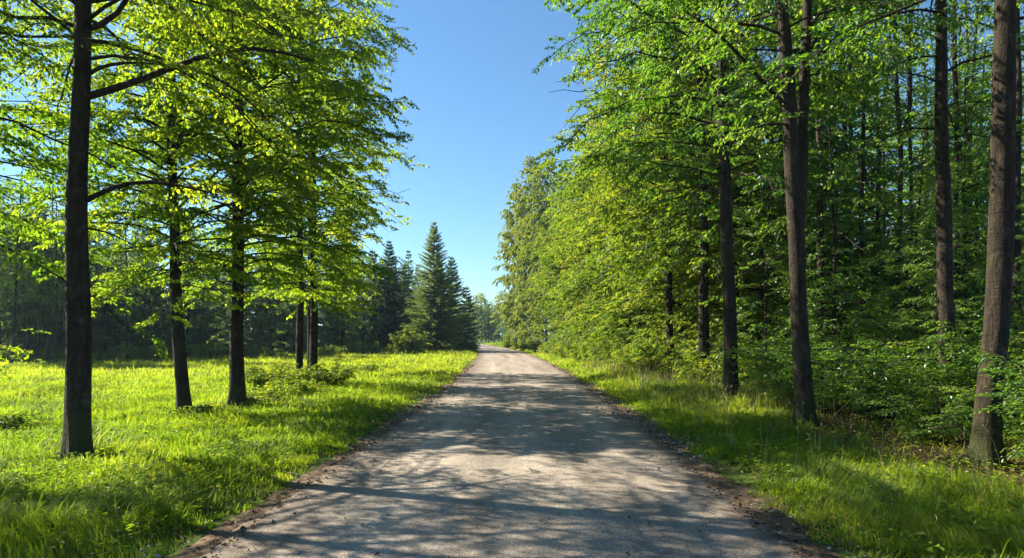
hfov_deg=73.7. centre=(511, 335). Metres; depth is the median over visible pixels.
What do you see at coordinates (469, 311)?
spruce tree
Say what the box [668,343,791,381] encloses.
beech sapling
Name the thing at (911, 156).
beech tree
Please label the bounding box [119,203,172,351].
spruce tree
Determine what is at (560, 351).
verge shrub
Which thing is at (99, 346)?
spruce tree
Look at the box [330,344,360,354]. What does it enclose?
forest edge bush
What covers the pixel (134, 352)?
forest edge bush
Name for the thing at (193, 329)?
forest edge tree
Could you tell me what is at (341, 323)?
forest edge tree
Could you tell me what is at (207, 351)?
forest edge bush
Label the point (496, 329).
distant tree
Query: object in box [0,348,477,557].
meadow grass
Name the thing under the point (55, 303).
slender tree
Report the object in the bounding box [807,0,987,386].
beech tree
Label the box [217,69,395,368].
beech tree
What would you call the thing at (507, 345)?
verge shrub
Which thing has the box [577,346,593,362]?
verge shrub
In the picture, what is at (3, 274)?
slender tree
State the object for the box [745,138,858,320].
woodland tree
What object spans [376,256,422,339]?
forest edge tree
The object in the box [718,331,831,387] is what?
beech sapling
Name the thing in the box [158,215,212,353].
spruce tree
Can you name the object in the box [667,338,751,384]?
verge shrub
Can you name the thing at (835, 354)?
beech sapling
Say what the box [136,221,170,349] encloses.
spruce tree
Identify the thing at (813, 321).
beech sapling
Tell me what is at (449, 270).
spruce tree
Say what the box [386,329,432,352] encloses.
shrub
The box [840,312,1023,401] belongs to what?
beech sapling
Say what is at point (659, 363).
shrub
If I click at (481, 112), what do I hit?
sky
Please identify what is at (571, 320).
roadside tree
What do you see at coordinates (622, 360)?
verge shrub
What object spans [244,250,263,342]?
spruce tree
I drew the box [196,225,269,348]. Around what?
forest edge tree
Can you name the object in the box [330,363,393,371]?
weed clump
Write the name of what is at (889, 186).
woodland tree
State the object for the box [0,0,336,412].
beech tree
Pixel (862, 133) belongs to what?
beech tree
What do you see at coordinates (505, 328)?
distant tree
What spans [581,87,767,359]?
roadside tree
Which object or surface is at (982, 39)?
woodland tree
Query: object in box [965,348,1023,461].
beech sapling
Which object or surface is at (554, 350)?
verge shrub
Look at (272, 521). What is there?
grit
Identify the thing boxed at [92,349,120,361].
forest edge bush
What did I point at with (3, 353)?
forest edge bush
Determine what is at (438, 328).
spruce tree
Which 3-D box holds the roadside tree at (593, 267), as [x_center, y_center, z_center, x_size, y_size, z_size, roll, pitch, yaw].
[6.759,-5.686,36.053,8.537,15.023,8.343,0,0,-18]
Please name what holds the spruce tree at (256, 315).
on the ground at (744, 476)
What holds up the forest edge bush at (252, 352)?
on the ground at (744, 476)
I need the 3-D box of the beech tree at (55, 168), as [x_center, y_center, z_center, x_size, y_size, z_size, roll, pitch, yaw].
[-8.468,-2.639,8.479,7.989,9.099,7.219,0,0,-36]
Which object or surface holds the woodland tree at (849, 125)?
on the ground at (744, 476)
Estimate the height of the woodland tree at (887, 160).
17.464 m
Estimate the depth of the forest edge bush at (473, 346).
75.60 m
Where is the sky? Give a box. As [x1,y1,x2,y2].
[0,0,1023,335]
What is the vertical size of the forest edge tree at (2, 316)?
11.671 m
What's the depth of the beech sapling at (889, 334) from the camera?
21.66 m
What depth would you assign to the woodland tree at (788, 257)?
35.92 m
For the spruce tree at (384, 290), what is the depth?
78.32 m
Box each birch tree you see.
[492,183,535,344]
[506,155,548,341]
[517,149,564,341]
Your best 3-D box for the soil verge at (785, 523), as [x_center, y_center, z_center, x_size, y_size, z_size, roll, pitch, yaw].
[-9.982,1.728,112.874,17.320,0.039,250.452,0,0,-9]
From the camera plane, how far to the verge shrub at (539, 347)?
59.04 m
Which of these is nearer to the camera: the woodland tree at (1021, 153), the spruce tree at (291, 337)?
the woodland tree at (1021, 153)
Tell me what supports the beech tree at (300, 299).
on the ground at (744, 476)
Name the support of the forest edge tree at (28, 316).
on the ground at (744, 476)
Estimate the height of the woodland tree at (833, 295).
8.207 m
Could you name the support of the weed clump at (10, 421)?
on the ground at (744, 476)
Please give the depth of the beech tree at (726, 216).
17.40 m
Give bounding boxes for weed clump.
[0,413,37,431]
[169,401,226,413]
[220,360,323,386]
[226,387,290,406]
[246,377,334,396]
[290,359,357,385]
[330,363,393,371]
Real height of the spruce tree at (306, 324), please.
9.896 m
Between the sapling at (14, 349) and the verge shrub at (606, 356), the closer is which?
the sapling at (14, 349)
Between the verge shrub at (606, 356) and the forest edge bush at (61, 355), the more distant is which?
the forest edge bush at (61, 355)
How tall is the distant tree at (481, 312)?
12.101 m
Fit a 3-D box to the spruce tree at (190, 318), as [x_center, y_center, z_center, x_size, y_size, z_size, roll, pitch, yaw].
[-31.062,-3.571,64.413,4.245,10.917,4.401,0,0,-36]
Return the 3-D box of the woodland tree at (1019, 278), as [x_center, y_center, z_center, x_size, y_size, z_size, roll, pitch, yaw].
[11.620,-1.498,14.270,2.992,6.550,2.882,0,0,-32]
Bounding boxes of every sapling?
[0,321,51,380]
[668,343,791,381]
[699,326,928,402]
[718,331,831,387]
[729,333,978,417]
[729,355,879,408]
[770,287,931,386]
[812,363,972,420]
[813,331,931,399]
[834,379,1022,444]
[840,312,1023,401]
[842,326,938,383]
[856,335,1023,424]
[880,365,977,412]
[899,319,1023,432]
[926,355,1023,452]
[928,293,1023,424]
[946,335,1021,369]
[958,304,1023,370]
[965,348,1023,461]
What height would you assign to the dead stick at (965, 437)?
0.466 m
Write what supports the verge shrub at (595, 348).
on the ground at (744, 476)
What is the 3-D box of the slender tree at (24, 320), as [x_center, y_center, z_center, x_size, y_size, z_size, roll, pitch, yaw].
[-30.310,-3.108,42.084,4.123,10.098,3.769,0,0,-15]
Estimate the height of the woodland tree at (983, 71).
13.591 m
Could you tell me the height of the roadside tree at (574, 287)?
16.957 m
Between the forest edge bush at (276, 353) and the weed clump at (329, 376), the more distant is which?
the forest edge bush at (276, 353)
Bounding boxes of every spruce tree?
[1,187,65,353]
[1,272,46,357]
[33,285,65,347]
[58,225,112,355]
[92,231,122,352]
[92,233,148,356]
[118,233,156,344]
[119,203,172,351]
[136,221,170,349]
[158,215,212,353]
[163,241,201,350]
[189,274,215,350]
[193,242,215,344]
[200,272,229,354]
[206,223,254,348]
[221,283,253,346]
[244,240,283,350]
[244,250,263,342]
[247,260,281,348]
[262,238,306,352]
[279,272,306,349]
[294,265,324,351]
[318,207,367,348]
[318,235,328,340]
[318,269,331,347]
[318,271,353,349]
[318,314,343,349]
[343,247,376,350]
[359,248,397,349]
[364,241,411,347]
[369,259,393,348]
[396,264,419,336]
[400,222,469,350]
[400,250,425,335]
[411,265,420,309]
[427,256,477,349]
[455,286,483,343]
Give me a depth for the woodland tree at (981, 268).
18.62 m
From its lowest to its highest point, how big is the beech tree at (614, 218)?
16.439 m
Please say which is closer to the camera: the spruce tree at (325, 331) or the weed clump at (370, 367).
the weed clump at (370, 367)
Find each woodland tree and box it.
[706,161,813,383]
[741,130,838,337]
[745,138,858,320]
[749,0,935,345]
[763,114,910,378]
[768,11,933,342]
[772,110,903,358]
[829,21,933,332]
[848,129,975,393]
[852,118,907,303]
[856,123,919,315]
[864,156,985,413]
[868,98,973,324]
[869,0,1023,334]
[885,10,1023,323]
[887,63,1023,353]
[888,141,953,300]
[891,43,1023,333]
[901,64,1023,365]
[933,93,1023,290]
[949,4,1023,313]
[972,60,1023,322]
[973,25,1023,322]
[1011,193,1023,353]
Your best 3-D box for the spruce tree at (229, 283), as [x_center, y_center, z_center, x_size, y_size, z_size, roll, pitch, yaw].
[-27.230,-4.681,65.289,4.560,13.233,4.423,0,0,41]
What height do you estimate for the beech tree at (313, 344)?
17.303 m
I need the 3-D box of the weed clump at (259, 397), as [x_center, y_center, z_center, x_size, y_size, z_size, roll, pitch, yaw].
[-6.592,1.727,17.491,1.651,0.753,1.927,0,0,18]
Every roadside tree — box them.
[514,172,595,346]
[521,156,607,351]
[527,223,585,344]
[538,184,631,343]
[542,105,673,348]
[545,91,660,351]
[550,86,697,345]
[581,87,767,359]
[612,139,764,361]
[616,0,881,361]
[659,9,874,368]
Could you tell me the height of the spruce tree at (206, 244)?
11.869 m
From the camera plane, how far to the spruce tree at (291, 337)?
63.26 m
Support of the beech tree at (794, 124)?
on the ground at (744, 476)
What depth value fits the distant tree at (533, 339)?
117.76 m
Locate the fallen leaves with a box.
[50,364,1023,557]
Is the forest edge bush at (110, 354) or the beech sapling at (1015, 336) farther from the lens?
the forest edge bush at (110, 354)
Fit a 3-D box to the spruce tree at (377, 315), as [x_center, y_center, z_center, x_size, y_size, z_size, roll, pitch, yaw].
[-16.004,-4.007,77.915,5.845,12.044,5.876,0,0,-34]
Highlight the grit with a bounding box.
[138,379,867,557]
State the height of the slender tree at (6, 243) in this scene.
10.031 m
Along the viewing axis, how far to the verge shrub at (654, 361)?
26.95 m
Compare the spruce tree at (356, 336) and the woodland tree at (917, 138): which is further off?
the spruce tree at (356, 336)
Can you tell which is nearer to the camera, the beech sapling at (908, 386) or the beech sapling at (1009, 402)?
the beech sapling at (1009, 402)
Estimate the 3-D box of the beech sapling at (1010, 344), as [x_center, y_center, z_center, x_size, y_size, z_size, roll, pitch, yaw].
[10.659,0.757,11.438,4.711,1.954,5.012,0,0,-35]
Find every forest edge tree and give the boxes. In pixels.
[0,203,35,344]
[0,207,65,353]
[26,246,97,351]
[53,238,124,347]
[62,222,153,353]
[117,260,171,349]
[142,217,229,356]
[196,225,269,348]
[245,243,296,354]
[318,259,373,346]
[341,256,389,348]
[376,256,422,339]
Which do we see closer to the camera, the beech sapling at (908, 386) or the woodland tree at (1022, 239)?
the beech sapling at (908, 386)
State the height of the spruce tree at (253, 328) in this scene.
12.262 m
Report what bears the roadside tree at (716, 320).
on the ground at (744, 476)
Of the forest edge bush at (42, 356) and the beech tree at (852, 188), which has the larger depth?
the forest edge bush at (42, 356)
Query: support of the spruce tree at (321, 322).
on the ground at (744, 476)
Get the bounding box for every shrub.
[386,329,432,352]
[500,337,518,347]
[515,337,531,349]
[529,339,555,351]
[537,342,557,353]
[545,339,575,355]
[545,342,572,355]
[550,342,582,358]
[560,341,591,358]
[565,340,598,360]
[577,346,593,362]
[581,337,636,364]
[595,346,628,366]
[605,345,640,369]
[621,339,693,366]
[625,356,668,373]
[648,353,694,379]
[650,360,674,372]
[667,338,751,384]
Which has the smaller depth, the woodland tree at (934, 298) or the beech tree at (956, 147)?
the woodland tree at (934, 298)
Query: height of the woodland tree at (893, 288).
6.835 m
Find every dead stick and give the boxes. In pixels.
[829,397,854,422]
[928,425,966,451]
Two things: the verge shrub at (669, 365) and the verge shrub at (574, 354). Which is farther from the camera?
the verge shrub at (574, 354)
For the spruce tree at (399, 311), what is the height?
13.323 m
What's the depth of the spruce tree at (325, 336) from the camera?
66.88 m
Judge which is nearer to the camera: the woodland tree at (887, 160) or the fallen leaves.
the fallen leaves
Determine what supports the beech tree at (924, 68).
on the ground at (744, 476)
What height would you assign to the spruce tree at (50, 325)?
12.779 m
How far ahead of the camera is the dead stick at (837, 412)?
13.21 m
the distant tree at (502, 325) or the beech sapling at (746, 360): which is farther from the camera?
the distant tree at (502, 325)
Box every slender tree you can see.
[0,171,57,363]
[0,196,20,296]
[0,203,58,362]
[0,224,26,349]
[1,204,64,362]
[14,173,89,362]
[19,202,98,362]
[92,197,158,359]
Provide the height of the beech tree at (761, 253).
15.753 m
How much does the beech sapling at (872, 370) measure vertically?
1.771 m
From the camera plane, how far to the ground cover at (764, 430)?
8.68 m
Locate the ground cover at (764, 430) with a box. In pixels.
[0,380,1023,557]
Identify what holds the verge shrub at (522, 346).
on the ground at (744, 476)
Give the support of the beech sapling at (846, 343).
on the ground at (744, 476)
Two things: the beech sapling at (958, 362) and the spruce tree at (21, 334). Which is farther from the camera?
the spruce tree at (21, 334)
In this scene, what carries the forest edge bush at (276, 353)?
on the ground at (744, 476)
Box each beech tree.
[0,0,204,345]
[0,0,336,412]
[0,0,364,461]
[61,0,418,408]
[162,0,408,381]
[209,0,429,370]
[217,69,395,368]
[530,0,783,359]
[530,0,911,398]
[549,0,862,371]
[580,0,947,427]
[683,9,830,350]
[699,1,918,388]
[738,0,1023,469]
[755,0,1023,421]
[756,3,931,348]
[768,1,951,364]
[779,51,889,334]
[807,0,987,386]
[814,1,970,326]
[825,0,985,328]
[829,41,933,338]
[846,0,1023,337]
[873,16,983,320]
[899,0,1023,400]
[902,0,1023,306]
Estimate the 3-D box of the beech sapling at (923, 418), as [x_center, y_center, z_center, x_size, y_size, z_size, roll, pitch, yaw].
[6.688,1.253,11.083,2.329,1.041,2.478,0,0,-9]
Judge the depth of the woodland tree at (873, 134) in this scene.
27.07 m
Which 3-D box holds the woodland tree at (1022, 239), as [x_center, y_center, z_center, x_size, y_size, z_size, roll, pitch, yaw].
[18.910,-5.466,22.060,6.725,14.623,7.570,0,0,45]
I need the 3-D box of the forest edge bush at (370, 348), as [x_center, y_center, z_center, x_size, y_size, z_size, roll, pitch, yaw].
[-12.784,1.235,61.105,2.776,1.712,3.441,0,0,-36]
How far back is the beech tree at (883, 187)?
31.93 m
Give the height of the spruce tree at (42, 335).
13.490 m
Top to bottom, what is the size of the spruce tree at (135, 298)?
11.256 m
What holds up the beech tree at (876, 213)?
on the ground at (744, 476)
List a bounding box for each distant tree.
[468,295,484,340]
[472,293,490,341]
[477,302,495,341]
[480,303,495,341]
[487,307,501,341]
[489,290,507,340]
[499,306,512,340]
[501,298,514,340]
[513,301,534,341]
[523,297,550,343]
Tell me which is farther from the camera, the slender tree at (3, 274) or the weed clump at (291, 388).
the slender tree at (3, 274)
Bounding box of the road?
[200,344,809,557]
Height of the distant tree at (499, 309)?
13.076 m
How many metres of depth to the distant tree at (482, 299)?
177.60 m
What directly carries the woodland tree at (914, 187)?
on the ground at (744, 476)
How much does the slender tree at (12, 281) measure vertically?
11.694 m
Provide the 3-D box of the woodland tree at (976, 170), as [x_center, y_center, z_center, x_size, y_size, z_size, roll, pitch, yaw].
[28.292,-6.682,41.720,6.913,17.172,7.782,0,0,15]
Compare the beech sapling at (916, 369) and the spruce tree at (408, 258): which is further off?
the spruce tree at (408, 258)
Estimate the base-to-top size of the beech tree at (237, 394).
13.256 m
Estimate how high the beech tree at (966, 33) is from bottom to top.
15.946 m
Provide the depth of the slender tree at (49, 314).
43.04 m
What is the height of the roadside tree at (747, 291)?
17.885 m
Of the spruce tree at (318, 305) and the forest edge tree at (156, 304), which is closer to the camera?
the forest edge tree at (156, 304)
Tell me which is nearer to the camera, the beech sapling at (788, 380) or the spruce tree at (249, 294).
the beech sapling at (788, 380)
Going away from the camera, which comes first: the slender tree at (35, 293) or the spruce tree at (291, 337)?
the slender tree at (35, 293)
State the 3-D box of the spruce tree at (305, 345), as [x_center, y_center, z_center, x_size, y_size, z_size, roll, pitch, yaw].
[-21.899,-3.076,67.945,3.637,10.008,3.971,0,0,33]
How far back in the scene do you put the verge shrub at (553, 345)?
55.05 m
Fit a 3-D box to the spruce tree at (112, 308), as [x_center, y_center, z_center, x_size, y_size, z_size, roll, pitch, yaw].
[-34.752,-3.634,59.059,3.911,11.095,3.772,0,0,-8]
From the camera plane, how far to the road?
7.32 m
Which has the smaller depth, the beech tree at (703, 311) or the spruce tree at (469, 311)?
the beech tree at (703, 311)
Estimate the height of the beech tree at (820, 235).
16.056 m
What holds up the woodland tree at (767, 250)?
on the ground at (744, 476)
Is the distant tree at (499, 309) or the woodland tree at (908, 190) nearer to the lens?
the woodland tree at (908, 190)
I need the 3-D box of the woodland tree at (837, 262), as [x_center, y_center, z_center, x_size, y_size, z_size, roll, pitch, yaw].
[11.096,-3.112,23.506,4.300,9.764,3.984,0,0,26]
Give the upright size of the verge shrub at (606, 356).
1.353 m
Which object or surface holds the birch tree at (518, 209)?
on the ground at (744, 476)
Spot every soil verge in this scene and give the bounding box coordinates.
[167,350,478,557]
[486,344,841,557]
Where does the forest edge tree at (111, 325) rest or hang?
on the ground at (744, 476)
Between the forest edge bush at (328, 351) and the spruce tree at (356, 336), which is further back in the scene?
the spruce tree at (356, 336)
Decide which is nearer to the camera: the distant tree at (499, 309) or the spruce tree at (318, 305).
the spruce tree at (318, 305)
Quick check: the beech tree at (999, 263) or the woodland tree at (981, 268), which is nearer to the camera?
the beech tree at (999, 263)
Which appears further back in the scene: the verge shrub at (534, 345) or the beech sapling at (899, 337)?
the verge shrub at (534, 345)
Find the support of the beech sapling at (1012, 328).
on the ground at (744, 476)
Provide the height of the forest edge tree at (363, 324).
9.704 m
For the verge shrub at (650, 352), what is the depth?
28.46 m
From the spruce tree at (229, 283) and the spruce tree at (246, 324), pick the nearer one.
the spruce tree at (229, 283)
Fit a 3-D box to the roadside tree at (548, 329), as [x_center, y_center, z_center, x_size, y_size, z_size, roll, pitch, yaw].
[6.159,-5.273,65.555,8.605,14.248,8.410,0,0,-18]
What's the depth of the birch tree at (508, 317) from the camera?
91.29 m
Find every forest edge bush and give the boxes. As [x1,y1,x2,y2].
[0,345,22,361]
[14,348,58,361]
[53,349,96,361]
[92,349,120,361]
[113,343,161,360]
[146,349,172,359]
[186,341,228,358]
[244,343,267,357]
[261,349,288,356]
[318,344,342,355]
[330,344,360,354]
[351,341,385,353]
[382,346,394,351]
[436,340,457,350]
[461,343,480,350]
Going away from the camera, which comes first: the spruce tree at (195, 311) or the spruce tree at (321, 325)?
the spruce tree at (195, 311)
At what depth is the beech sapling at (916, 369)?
12.60 m
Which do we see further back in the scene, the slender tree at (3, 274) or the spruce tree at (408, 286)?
the spruce tree at (408, 286)
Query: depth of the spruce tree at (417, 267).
129.84 m
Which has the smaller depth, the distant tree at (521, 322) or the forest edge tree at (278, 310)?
the forest edge tree at (278, 310)
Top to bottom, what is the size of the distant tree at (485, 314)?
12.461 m
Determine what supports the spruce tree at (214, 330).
on the ground at (744, 476)
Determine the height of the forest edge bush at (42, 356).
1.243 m
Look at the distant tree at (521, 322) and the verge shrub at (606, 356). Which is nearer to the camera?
the verge shrub at (606, 356)
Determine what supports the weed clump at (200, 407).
on the ground at (744, 476)
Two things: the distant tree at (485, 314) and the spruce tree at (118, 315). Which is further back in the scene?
the distant tree at (485, 314)
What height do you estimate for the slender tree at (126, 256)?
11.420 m
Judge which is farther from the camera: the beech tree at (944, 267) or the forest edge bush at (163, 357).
the forest edge bush at (163, 357)
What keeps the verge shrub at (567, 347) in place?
on the ground at (744, 476)
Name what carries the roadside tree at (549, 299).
on the ground at (744, 476)
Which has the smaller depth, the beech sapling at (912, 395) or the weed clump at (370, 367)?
the beech sapling at (912, 395)
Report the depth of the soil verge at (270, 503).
7.22 m
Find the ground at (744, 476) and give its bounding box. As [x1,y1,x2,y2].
[1,336,1023,557]
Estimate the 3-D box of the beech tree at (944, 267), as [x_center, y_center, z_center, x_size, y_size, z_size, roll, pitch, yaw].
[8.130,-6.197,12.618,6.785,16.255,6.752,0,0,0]
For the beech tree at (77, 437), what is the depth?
9.37 m
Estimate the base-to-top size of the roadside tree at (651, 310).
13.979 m
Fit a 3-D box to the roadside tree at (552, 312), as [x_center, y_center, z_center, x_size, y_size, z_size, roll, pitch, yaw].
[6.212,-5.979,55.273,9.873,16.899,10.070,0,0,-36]
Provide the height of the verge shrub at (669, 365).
1.246 m
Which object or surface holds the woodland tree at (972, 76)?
on the ground at (744, 476)
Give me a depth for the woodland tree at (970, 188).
21.52 m
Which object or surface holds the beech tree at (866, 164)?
on the ground at (744, 476)
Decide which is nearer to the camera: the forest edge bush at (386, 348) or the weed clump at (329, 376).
the weed clump at (329, 376)
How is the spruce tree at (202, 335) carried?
on the ground at (744, 476)
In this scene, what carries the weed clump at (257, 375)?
on the ground at (744, 476)
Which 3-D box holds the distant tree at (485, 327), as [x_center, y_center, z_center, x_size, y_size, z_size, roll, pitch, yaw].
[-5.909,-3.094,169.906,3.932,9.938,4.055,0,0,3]
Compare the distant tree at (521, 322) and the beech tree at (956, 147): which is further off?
the distant tree at (521, 322)
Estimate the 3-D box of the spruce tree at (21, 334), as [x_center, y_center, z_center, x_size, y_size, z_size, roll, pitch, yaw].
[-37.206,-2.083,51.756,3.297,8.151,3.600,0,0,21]
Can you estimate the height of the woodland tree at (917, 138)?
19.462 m
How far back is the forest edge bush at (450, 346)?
69.40 m
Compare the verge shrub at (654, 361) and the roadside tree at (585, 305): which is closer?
the verge shrub at (654, 361)
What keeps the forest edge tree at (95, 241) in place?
on the ground at (744, 476)
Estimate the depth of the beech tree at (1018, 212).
16.96 m
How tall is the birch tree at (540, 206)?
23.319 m
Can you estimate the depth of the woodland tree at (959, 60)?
31.26 m
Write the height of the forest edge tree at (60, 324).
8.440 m

